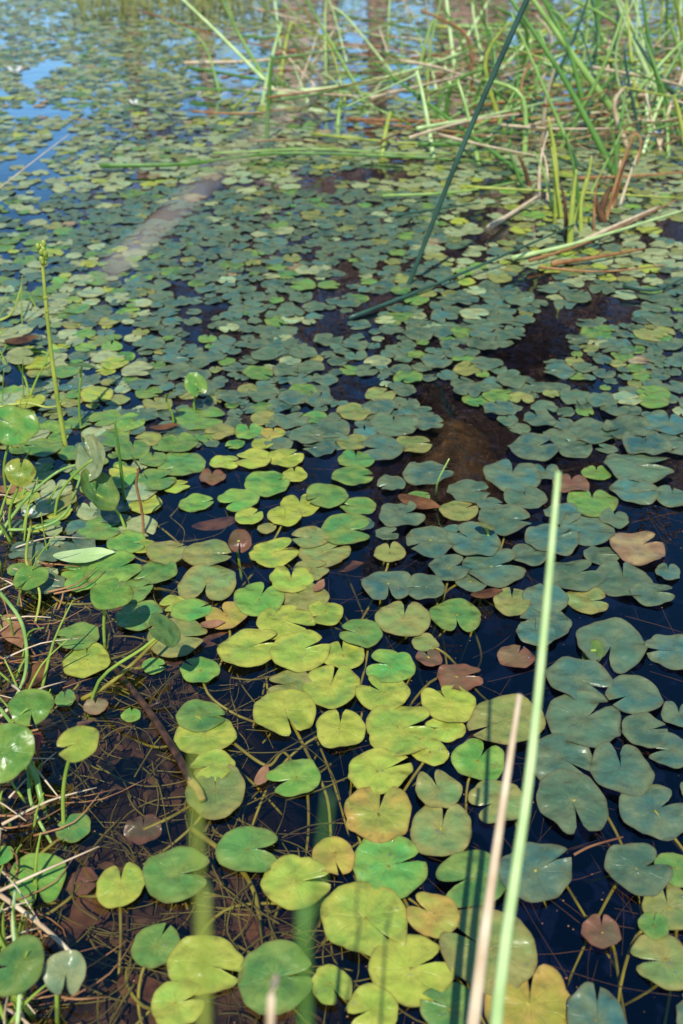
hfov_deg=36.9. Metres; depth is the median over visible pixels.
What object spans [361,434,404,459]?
lily pad
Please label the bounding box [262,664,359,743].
lily pad
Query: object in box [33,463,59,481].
lily pad
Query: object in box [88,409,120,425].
lily pad
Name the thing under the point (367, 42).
reed stem
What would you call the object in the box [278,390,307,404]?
lily pad
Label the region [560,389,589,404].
lily pad
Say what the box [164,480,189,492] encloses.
lily pad
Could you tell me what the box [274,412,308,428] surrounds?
lily pad
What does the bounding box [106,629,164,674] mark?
lily pad
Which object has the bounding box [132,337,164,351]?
lily pad
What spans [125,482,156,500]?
lily pad
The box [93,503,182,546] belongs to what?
lily pad
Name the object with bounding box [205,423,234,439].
lily pad
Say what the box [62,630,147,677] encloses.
lily pad
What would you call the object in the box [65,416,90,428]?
lily pad
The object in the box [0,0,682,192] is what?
water
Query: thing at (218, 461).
lily pad
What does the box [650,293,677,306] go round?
lily pad
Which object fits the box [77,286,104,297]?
lily pad
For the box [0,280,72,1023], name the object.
bank grass
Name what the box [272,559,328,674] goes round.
lily pad
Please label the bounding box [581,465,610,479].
lily pad
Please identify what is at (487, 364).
lily pad
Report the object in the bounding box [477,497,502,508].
lily pad
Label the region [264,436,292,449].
lily pad
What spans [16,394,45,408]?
lily pad
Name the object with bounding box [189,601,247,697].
lily pad
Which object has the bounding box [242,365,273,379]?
lily pad
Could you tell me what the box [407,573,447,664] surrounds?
lily pad
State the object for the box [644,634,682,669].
lily pad
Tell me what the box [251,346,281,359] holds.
lily pad
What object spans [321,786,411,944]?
lily pad
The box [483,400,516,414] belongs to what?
lily pad
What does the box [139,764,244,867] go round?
lily pad
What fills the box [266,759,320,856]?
lily pad
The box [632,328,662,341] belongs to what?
lily pad
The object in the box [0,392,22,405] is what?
lily pad
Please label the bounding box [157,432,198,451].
lily pad
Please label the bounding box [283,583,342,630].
lily pad
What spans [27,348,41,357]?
lily pad
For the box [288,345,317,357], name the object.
lily pad
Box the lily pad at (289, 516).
[215,506,301,605]
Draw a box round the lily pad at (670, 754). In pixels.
[646,732,682,768]
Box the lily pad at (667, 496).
[655,485,682,506]
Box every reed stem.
[0,133,69,187]
[99,152,515,167]
[100,0,369,280]
[114,418,127,514]
[138,9,304,52]
[161,18,220,95]
[182,0,274,88]
[184,44,363,64]
[187,66,345,105]
[189,87,302,103]
[191,106,306,114]
[193,738,207,1023]
[213,148,502,154]
[220,70,320,78]
[222,0,267,87]
[232,81,260,107]
[242,26,303,38]
[247,5,430,40]
[251,118,318,129]
[257,0,314,69]
[258,7,320,44]
[259,58,288,84]
[260,22,318,103]
[263,87,363,96]
[264,47,350,138]
[266,974,279,1023]
[267,68,428,98]
[271,50,468,95]
[274,0,280,45]
[274,18,408,37]
[275,0,320,50]
[275,43,444,57]
[279,20,349,74]
[280,74,377,101]
[282,51,314,84]
[293,61,308,101]
[295,0,330,63]
[298,25,319,86]
[299,792,330,1023]
[305,0,366,103]
[311,132,417,143]
[312,23,336,63]
[314,30,345,99]
[322,72,340,93]
[324,0,326,73]
[329,0,346,59]
[329,12,500,46]
[331,0,359,56]
[331,6,391,70]
[336,89,395,125]
[337,73,391,79]
[337,90,446,120]
[346,69,435,160]
[347,116,538,122]
[348,224,573,320]
[354,60,428,107]
[361,31,546,84]
[362,10,459,33]
[364,121,533,146]
[365,67,507,80]
[367,67,402,100]
[370,59,522,98]
[373,62,536,184]
[379,24,389,56]
[380,49,402,69]
[380,111,427,154]
[382,68,454,81]
[382,178,533,197]
[384,51,557,101]
[386,75,444,118]
[387,0,390,40]
[391,79,483,181]
[391,202,480,217]
[395,22,402,55]
[398,58,479,82]
[400,0,529,302]
[402,0,418,22]
[404,0,410,24]
[408,113,523,139]
[409,17,425,76]
[409,31,521,58]
[412,48,436,88]
[414,17,465,84]
[416,97,565,130]
[418,129,516,146]
[421,9,473,88]
[425,0,429,69]
[425,0,441,82]
[430,58,450,83]
[432,81,487,123]
[433,17,507,51]
[434,78,521,127]
[435,25,593,38]
[435,459,449,496]
[436,0,468,62]
[438,133,534,155]
[441,29,499,100]
[445,0,455,63]
[445,65,494,119]
[448,81,548,139]
[450,0,489,61]
[457,23,676,34]
[461,25,607,31]
[463,47,548,72]
[464,112,570,133]
[466,694,521,1023]
[467,18,551,81]
[467,89,617,107]
[467,115,534,151]
[467,185,682,198]
[469,20,537,101]
[472,0,519,85]
[472,2,482,56]
[473,66,543,101]
[475,115,669,123]
[478,42,592,99]
[479,0,521,40]
[479,85,537,121]
[480,83,617,97]
[481,0,493,63]
[482,32,594,88]
[483,21,509,130]
[483,78,527,152]
[486,0,492,71]
[486,111,608,136]
[486,195,538,230]
[488,80,520,145]
[489,472,560,1023]
[491,40,590,86]
[492,24,518,153]
[492,31,556,89]
[497,7,528,87]
[500,124,614,129]
[503,63,559,76]
[504,17,605,67]
[508,41,681,51]
[509,0,627,193]
[509,48,621,74]
[509,147,529,200]
[511,13,579,166]
[511,210,682,260]
[513,28,585,98]
[514,0,585,65]
[518,156,535,200]
[520,0,614,82]
[520,56,536,140]
[521,2,584,45]
[521,3,528,32]
[523,30,594,71]
[526,52,634,101]
[528,196,682,261]
[529,59,611,115]
[530,51,657,57]
[531,0,632,133]
[534,151,552,209]
[535,14,552,77]
[536,131,548,210]
[537,0,587,106]
[537,60,681,83]
[538,264,667,272]
[539,61,557,144]
[540,63,616,86]
[540,147,549,211]
[541,90,607,107]
[542,0,589,132]
[546,0,597,62]
[546,111,652,126]
[547,3,580,55]
[547,116,559,232]
[550,0,600,56]
[551,147,562,234]
[551,247,645,266]
[554,53,635,138]
[556,8,613,24]
[557,0,594,55]
[559,0,628,146]
[561,187,567,241]
[562,0,569,42]
[562,12,675,17]
[564,1,613,63]
[565,133,583,222]
[565,169,577,266]
[570,0,670,99]
[574,42,669,104]
[574,156,591,225]
[576,21,593,143]
[578,4,606,40]
[578,171,682,179]
[579,178,586,248]
[580,0,589,79]
[581,64,679,75]
[581,206,658,239]
[585,129,622,201]
[588,0,597,92]
[589,65,682,86]
[590,32,670,50]
[590,62,682,111]
[590,186,611,225]
[593,169,601,243]
[594,0,600,46]
[595,196,614,236]
[596,20,682,74]
[598,59,678,62]
[599,51,621,109]
[601,4,639,38]
[601,74,655,109]
[605,133,633,217]
[606,40,674,74]
[606,40,682,126]
[608,160,620,225]
[609,116,617,207]
[611,0,620,68]
[612,81,632,147]
[612,93,682,96]
[612,133,641,207]
[614,0,633,124]
[615,0,656,91]
[615,151,638,214]
[616,64,680,154]
[619,0,641,45]
[619,85,682,145]
[620,108,669,154]
[622,277,682,291]
[623,40,643,150]
[626,4,638,117]
[629,116,682,121]
[630,0,637,80]
[631,0,674,45]
[633,0,647,87]
[633,36,682,106]
[635,63,640,84]
[640,0,682,42]
[640,26,682,146]
[640,44,682,114]
[640,96,682,127]
[641,0,673,133]
[642,94,682,152]
[645,67,664,136]
[645,83,661,149]
[647,13,682,54]
[647,106,682,149]
[647,122,678,131]
[650,78,666,117]
[657,0,663,45]
[657,98,682,148]
[662,48,682,106]
[663,1,674,34]
[665,0,669,63]
[674,0,682,50]
[677,0,681,42]
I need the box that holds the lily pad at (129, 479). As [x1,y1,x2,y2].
[111,473,140,487]
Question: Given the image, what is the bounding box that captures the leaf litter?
[0,495,326,1023]
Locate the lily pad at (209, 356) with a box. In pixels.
[196,351,227,362]
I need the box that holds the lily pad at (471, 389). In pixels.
[453,383,480,396]
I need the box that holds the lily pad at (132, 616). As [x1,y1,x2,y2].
[115,600,176,658]
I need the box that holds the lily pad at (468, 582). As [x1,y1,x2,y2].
[391,569,487,649]
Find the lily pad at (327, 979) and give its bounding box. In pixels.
[270,905,351,1004]
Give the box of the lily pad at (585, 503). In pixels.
[567,489,617,516]
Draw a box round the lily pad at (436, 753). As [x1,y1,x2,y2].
[352,738,449,847]
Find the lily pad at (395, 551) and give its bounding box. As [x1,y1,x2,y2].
[306,541,405,671]
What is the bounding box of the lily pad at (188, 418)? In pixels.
[174,407,224,429]
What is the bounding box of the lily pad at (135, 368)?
[121,361,152,375]
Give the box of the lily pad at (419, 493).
[408,491,429,498]
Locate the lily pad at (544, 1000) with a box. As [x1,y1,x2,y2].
[484,964,570,1023]
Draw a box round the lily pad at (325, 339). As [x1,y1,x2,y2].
[313,333,343,345]
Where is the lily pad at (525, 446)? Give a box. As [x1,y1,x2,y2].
[507,432,559,460]
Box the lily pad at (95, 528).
[77,516,120,539]
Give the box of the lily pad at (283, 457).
[268,449,303,467]
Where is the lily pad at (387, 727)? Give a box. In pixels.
[320,705,436,773]
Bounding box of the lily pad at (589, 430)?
[568,417,615,443]
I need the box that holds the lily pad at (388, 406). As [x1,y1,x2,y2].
[362,398,397,414]
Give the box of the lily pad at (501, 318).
[487,312,517,324]
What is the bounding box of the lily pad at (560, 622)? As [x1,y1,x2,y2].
[520,604,571,638]
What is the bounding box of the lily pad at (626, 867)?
[566,843,672,989]
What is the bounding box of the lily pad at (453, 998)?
[420,982,470,1023]
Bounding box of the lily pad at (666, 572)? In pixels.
[655,563,679,579]
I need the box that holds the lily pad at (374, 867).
[353,835,439,949]
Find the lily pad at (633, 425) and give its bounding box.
[602,414,650,438]
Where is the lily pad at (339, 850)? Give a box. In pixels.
[312,836,356,880]
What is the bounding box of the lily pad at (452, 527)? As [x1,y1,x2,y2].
[443,524,463,554]
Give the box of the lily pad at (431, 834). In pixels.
[403,803,471,855]
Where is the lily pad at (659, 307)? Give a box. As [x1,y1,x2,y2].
[640,301,670,312]
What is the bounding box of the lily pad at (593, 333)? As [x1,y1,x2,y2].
[580,326,612,339]
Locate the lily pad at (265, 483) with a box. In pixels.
[244,471,289,496]
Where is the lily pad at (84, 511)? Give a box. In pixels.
[37,502,104,536]
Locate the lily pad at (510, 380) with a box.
[496,371,526,388]
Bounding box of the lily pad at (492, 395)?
[482,389,511,401]
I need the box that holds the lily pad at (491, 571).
[462,548,525,609]
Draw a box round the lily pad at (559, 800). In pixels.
[536,768,652,985]
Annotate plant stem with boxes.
[0,285,22,320]
[0,402,66,407]
[0,464,74,535]
[0,590,28,694]
[0,706,52,846]
[0,893,69,949]
[8,475,80,530]
[11,889,21,1023]
[25,524,40,622]
[27,759,50,820]
[32,734,42,781]
[80,640,157,700]
[117,907,121,974]
[189,825,263,939]
[231,742,291,766]
[290,721,331,836]
[573,836,622,855]
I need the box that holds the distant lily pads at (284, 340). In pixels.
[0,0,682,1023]
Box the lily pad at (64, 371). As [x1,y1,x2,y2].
[48,365,79,377]
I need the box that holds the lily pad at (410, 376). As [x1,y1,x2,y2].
[393,370,422,382]
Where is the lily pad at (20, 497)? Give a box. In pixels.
[6,489,39,507]
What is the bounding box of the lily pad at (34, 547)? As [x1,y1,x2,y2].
[8,540,89,590]
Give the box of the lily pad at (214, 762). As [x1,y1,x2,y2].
[189,748,282,815]
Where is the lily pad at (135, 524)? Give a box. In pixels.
[118,515,157,542]
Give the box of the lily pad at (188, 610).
[144,598,211,630]
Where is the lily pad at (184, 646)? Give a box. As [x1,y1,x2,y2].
[147,618,208,657]
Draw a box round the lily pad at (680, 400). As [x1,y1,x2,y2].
[678,397,682,408]
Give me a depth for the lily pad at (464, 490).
1.84 m
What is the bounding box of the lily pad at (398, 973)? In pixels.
[368,934,485,1023]
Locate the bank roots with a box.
[0,540,148,1023]
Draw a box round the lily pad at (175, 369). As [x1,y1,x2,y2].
[159,362,190,379]
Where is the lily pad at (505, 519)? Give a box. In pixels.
[435,504,531,638]
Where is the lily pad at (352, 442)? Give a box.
[336,434,366,449]
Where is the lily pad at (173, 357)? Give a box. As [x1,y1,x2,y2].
[161,352,188,363]
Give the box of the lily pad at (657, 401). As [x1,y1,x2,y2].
[638,392,669,407]
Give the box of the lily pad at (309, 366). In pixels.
[298,360,324,373]
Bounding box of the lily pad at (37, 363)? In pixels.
[23,357,50,368]
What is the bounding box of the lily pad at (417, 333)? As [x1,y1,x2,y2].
[402,326,433,340]
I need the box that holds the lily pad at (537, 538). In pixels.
[525,523,579,555]
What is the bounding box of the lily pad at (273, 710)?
[253,689,349,836]
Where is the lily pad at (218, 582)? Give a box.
[177,564,235,600]
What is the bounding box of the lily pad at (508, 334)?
[494,328,525,339]
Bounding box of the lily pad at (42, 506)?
[21,497,54,518]
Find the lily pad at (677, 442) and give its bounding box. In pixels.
[669,436,682,454]
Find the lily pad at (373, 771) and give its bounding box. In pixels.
[348,747,425,909]
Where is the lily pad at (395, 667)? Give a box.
[349,649,415,796]
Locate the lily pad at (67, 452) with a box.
[58,445,85,459]
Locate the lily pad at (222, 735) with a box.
[174,715,256,799]
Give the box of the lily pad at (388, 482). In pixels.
[377,474,405,489]
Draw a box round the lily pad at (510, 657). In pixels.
[497,644,534,667]
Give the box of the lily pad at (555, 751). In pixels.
[534,733,592,782]
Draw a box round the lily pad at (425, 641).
[412,633,487,700]
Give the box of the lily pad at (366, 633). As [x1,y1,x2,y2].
[311,619,382,757]
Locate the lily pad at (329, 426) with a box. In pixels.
[310,417,349,437]
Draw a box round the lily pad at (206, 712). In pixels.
[133,699,224,748]
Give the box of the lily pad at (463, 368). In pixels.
[453,361,479,375]
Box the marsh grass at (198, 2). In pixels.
[77,0,276,21]
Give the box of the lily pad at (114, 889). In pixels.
[61,862,145,908]
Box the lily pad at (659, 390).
[635,385,670,398]
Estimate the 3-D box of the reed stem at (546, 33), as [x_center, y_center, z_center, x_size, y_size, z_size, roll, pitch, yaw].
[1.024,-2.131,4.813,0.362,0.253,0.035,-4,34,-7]
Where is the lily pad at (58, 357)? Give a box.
[44,352,67,363]
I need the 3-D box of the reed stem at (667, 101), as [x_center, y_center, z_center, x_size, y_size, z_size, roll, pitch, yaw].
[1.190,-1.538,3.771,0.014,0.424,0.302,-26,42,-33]
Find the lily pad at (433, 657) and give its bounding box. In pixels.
[415,649,442,686]
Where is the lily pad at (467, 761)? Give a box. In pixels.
[451,738,504,906]
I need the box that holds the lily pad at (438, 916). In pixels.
[406,892,460,941]
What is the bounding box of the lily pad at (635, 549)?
[609,531,665,565]
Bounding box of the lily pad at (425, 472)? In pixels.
[402,461,453,484]
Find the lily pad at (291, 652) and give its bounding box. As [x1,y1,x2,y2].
[269,629,330,709]
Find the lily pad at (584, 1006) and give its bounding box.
[567,982,626,1023]
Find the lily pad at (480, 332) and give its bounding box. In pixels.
[469,327,497,338]
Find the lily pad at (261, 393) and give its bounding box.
[247,386,279,401]
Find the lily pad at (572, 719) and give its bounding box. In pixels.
[545,689,620,747]
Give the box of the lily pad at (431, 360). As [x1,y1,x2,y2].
[420,353,452,367]
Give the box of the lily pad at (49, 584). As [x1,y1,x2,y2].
[23,570,92,605]
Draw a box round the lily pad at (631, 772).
[589,741,654,795]
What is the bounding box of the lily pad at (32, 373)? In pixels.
[26,366,51,377]
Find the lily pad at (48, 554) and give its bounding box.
[38,546,91,610]
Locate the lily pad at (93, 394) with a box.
[80,386,112,401]
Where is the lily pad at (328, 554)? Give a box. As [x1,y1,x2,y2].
[298,536,364,618]
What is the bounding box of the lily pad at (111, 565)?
[61,550,142,637]
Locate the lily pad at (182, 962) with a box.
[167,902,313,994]
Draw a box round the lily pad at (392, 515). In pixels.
[379,501,425,608]
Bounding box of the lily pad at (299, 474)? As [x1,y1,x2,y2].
[282,466,307,481]
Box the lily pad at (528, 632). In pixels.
[516,616,556,645]
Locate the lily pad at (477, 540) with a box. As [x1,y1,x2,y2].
[446,521,500,663]
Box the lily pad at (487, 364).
[470,356,503,370]
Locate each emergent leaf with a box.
[0,405,39,513]
[0,723,34,829]
[0,934,43,1007]
[4,458,35,559]
[6,347,33,408]
[7,689,53,776]
[13,565,48,611]
[29,343,64,380]
[43,950,85,1023]
[54,434,104,528]
[56,725,98,851]
[64,361,95,442]
[80,468,125,528]
[85,612,180,725]
[90,578,133,650]
[131,456,147,562]
[159,390,175,422]
[184,372,207,410]
[228,529,251,581]
[476,522,495,535]
[582,639,603,685]
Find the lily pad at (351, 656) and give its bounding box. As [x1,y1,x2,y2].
[313,641,364,760]
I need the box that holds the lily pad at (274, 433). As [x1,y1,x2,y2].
[260,428,285,438]
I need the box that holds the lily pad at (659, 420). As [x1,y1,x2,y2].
[644,410,682,434]
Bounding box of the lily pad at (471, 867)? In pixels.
[436,849,505,989]
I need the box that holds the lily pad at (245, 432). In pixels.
[234,423,263,438]
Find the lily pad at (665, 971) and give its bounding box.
[624,934,682,1005]
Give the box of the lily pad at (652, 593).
[629,581,674,605]
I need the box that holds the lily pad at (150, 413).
[130,407,157,420]
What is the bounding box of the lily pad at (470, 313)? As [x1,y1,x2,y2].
[459,308,488,318]
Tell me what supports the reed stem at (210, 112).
on the water
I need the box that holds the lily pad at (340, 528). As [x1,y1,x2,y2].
[321,513,369,589]
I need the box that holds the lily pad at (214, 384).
[206,379,224,391]
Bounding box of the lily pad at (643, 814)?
[619,784,682,850]
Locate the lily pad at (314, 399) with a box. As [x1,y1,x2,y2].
[304,391,333,406]
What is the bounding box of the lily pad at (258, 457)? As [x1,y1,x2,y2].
[235,448,270,468]
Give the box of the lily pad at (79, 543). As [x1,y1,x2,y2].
[59,534,95,550]
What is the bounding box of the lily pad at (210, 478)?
[199,468,225,484]
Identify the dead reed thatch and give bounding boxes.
[248,0,682,163]
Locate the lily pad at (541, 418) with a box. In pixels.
[523,411,556,425]
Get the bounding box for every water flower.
[7,66,22,75]
[22,508,35,539]
[129,99,140,107]
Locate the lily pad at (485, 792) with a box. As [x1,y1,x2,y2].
[468,779,547,908]
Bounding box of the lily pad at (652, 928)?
[617,912,668,1002]
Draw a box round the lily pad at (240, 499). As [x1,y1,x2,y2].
[217,488,259,511]
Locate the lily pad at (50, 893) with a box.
[0,853,65,906]
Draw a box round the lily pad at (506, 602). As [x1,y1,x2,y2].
[493,587,530,615]
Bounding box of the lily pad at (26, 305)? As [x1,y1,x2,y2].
[7,300,31,310]
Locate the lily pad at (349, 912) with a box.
[320,881,407,956]
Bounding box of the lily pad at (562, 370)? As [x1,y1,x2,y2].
[543,363,576,378]
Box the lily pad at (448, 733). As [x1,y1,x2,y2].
[410,718,465,788]
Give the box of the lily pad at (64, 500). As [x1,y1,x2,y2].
[43,491,76,508]
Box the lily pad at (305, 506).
[280,494,319,516]
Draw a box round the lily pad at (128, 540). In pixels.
[106,529,183,563]
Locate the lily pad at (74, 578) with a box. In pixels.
[2,569,95,591]
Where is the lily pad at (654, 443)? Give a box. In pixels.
[621,431,672,454]
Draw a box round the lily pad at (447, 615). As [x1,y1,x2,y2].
[429,598,482,675]
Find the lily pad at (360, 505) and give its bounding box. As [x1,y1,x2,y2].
[340,497,376,513]
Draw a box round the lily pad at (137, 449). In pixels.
[115,440,149,459]
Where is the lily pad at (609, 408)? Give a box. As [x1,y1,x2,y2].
[600,401,629,415]
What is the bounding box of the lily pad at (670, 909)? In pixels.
[642,883,682,1023]
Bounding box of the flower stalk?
[35,240,70,463]
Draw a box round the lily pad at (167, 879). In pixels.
[142,846,230,903]
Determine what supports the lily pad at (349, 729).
on the water
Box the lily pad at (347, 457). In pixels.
[337,449,374,467]
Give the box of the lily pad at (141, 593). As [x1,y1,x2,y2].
[115,579,174,602]
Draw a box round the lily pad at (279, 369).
[272,362,305,375]
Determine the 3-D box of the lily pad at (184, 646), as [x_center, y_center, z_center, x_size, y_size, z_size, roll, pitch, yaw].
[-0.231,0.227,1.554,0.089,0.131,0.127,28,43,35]
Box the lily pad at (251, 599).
[233,582,284,728]
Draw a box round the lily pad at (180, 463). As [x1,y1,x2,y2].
[158,452,205,475]
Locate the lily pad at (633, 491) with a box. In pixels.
[609,477,660,504]
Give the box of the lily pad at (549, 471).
[535,464,559,479]
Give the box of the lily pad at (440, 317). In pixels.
[430,311,457,322]
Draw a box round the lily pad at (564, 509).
[543,503,581,524]
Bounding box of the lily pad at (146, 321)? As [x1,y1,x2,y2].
[132,316,161,327]
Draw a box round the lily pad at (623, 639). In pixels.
[576,617,647,673]
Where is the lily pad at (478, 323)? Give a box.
[463,318,493,329]
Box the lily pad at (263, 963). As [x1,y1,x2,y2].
[135,939,313,1023]
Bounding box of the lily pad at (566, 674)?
[546,656,614,702]
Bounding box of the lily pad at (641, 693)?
[605,674,663,713]
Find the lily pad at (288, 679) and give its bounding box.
[268,669,358,755]
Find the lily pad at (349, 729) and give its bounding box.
[251,709,365,825]
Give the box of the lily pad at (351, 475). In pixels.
[331,465,372,485]
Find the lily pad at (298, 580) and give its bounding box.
[269,566,347,630]
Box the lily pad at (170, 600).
[109,595,184,626]
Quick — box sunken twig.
[109,660,205,802]
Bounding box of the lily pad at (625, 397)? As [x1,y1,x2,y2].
[612,391,643,404]
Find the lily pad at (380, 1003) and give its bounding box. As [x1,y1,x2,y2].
[346,983,398,1023]
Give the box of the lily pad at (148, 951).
[131,923,179,1023]
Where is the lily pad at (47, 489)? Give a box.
[40,479,71,498]
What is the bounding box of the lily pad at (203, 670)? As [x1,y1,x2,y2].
[180,657,317,724]
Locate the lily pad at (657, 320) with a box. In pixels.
[645,314,675,326]
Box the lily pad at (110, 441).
[97,431,128,446]
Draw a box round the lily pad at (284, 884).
[260,854,330,909]
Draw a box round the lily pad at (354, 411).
[336,402,372,420]
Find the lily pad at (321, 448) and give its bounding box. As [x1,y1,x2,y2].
[303,439,335,456]
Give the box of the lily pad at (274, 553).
[249,537,299,567]
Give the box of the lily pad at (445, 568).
[406,554,471,684]
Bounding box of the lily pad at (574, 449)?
[557,440,592,457]
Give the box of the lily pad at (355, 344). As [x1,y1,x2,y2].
[340,338,368,350]
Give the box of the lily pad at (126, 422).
[113,412,145,431]
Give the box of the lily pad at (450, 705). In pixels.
[415,685,475,722]
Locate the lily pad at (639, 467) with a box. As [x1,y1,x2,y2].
[603,453,673,483]
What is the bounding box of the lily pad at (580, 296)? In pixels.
[564,290,591,302]
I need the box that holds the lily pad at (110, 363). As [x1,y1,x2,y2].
[100,357,128,369]
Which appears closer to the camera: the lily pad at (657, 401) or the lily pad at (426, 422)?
the lily pad at (426, 422)
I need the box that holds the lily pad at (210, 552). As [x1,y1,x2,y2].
[182,539,231,565]
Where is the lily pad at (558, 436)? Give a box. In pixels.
[543,428,576,445]
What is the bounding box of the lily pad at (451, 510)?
[439,500,477,520]
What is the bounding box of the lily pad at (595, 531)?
[560,513,615,545]
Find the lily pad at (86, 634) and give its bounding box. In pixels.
[49,622,99,713]
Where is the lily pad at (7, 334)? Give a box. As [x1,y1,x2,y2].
[0,329,24,342]
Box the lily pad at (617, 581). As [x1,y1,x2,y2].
[597,559,652,596]
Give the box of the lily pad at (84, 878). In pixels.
[16,867,97,921]
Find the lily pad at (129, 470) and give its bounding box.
[109,464,136,477]
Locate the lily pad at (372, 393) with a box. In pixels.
[365,387,395,401]
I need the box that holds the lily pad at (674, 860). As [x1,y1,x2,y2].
[585,852,682,887]
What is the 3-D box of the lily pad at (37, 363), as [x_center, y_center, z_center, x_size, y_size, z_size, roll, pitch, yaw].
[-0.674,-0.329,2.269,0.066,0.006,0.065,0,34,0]
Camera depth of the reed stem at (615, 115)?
3.71 m
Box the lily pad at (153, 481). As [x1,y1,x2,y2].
[138,469,176,489]
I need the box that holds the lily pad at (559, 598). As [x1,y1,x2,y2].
[522,583,568,612]
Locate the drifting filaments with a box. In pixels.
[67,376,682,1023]
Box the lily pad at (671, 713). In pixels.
[661,701,682,726]
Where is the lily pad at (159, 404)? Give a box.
[142,397,172,410]
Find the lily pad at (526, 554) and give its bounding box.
[512,543,546,565]
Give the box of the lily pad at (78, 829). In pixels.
[2,813,90,886]
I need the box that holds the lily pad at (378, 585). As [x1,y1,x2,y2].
[361,571,412,618]
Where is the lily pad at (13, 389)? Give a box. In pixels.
[0,385,25,396]
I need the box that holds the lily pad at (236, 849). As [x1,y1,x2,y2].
[215,826,329,895]
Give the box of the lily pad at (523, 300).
[504,294,533,306]
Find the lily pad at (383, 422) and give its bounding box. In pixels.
[369,411,418,435]
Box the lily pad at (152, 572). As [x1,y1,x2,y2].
[133,561,201,599]
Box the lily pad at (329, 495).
[305,483,348,507]
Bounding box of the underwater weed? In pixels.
[0,473,427,1023]
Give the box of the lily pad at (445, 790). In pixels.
[415,769,465,850]
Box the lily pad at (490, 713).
[467,693,545,744]
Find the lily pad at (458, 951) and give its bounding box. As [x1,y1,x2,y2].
[439,906,536,995]
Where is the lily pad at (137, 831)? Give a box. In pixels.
[124,805,189,844]
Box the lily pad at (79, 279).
[68,274,95,285]
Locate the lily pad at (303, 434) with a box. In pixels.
[288,424,325,443]
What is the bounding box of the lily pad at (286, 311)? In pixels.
[276,306,304,316]
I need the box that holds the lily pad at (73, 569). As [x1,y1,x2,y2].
[45,561,93,634]
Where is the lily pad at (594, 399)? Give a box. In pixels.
[586,392,618,406]
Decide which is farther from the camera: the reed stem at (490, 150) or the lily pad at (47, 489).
the reed stem at (490, 150)
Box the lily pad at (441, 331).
[424,326,452,337]
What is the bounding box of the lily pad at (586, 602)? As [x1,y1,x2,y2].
[566,587,608,613]
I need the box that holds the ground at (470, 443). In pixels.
[0,177,682,1023]
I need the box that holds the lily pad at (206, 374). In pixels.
[179,367,210,380]
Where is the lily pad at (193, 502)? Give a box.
[178,493,213,511]
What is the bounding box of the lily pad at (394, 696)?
[355,675,411,725]
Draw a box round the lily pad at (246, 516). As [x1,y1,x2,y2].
[235,507,292,570]
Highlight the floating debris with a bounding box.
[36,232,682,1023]
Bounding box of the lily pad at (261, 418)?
[250,411,274,425]
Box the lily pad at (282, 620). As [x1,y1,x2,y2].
[256,604,315,733]
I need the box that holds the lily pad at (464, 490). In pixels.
[446,479,489,503]
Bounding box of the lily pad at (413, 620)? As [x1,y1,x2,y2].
[375,601,430,681]
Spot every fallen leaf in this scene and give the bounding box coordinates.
[0,486,22,493]
[0,614,25,647]
[4,335,38,343]
[17,557,65,565]
[22,658,45,687]
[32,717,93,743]
[47,876,121,943]
[53,547,113,562]
[117,974,162,1007]
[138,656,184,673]
[149,423,178,429]
[191,631,227,653]
[192,516,236,530]
[200,619,224,627]
[225,898,270,948]
[254,765,268,784]
[313,579,324,590]
[327,561,362,571]
[398,494,440,508]
[471,588,502,597]
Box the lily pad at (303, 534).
[291,526,336,640]
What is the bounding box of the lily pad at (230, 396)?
[216,390,247,402]
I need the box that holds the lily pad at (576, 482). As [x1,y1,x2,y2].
[551,474,589,492]
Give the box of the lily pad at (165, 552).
[146,540,186,564]
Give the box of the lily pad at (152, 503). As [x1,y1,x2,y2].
[129,494,161,513]
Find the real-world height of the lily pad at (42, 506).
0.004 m
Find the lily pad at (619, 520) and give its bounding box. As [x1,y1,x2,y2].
[599,508,628,528]
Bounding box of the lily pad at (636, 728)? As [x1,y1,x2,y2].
[622,712,667,747]
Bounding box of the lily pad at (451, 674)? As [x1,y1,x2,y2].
[348,664,482,792]
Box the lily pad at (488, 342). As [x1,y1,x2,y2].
[466,336,499,349]
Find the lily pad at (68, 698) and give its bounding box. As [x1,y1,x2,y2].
[54,689,118,719]
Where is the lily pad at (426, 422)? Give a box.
[410,414,443,429]
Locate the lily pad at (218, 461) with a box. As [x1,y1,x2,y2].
[209,455,238,468]
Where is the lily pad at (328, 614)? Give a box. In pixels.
[309,600,408,698]
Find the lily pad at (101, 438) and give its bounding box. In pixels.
[74,435,112,451]
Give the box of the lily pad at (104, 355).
[91,349,124,362]
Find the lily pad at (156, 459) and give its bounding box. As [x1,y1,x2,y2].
[139,452,166,466]
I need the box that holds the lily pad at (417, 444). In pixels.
[396,435,431,452]
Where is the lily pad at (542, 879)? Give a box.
[498,842,620,977]
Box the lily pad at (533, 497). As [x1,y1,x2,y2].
[504,486,547,508]
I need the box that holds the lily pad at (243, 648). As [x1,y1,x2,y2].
[217,628,354,697]
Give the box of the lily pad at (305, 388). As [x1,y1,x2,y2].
[288,383,317,395]
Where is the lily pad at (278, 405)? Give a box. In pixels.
[265,398,292,412]
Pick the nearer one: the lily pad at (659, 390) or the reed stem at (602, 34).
the lily pad at (659, 390)
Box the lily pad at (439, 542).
[406,526,490,614]
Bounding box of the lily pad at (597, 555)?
[583,546,619,564]
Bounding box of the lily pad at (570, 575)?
[552,559,606,591]
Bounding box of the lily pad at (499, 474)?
[483,459,540,491]
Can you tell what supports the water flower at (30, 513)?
on the water
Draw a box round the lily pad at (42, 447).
[23,438,62,456]
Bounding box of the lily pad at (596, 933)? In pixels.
[581,914,627,1023]
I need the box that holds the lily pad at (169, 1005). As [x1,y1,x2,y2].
[125,957,197,1023]

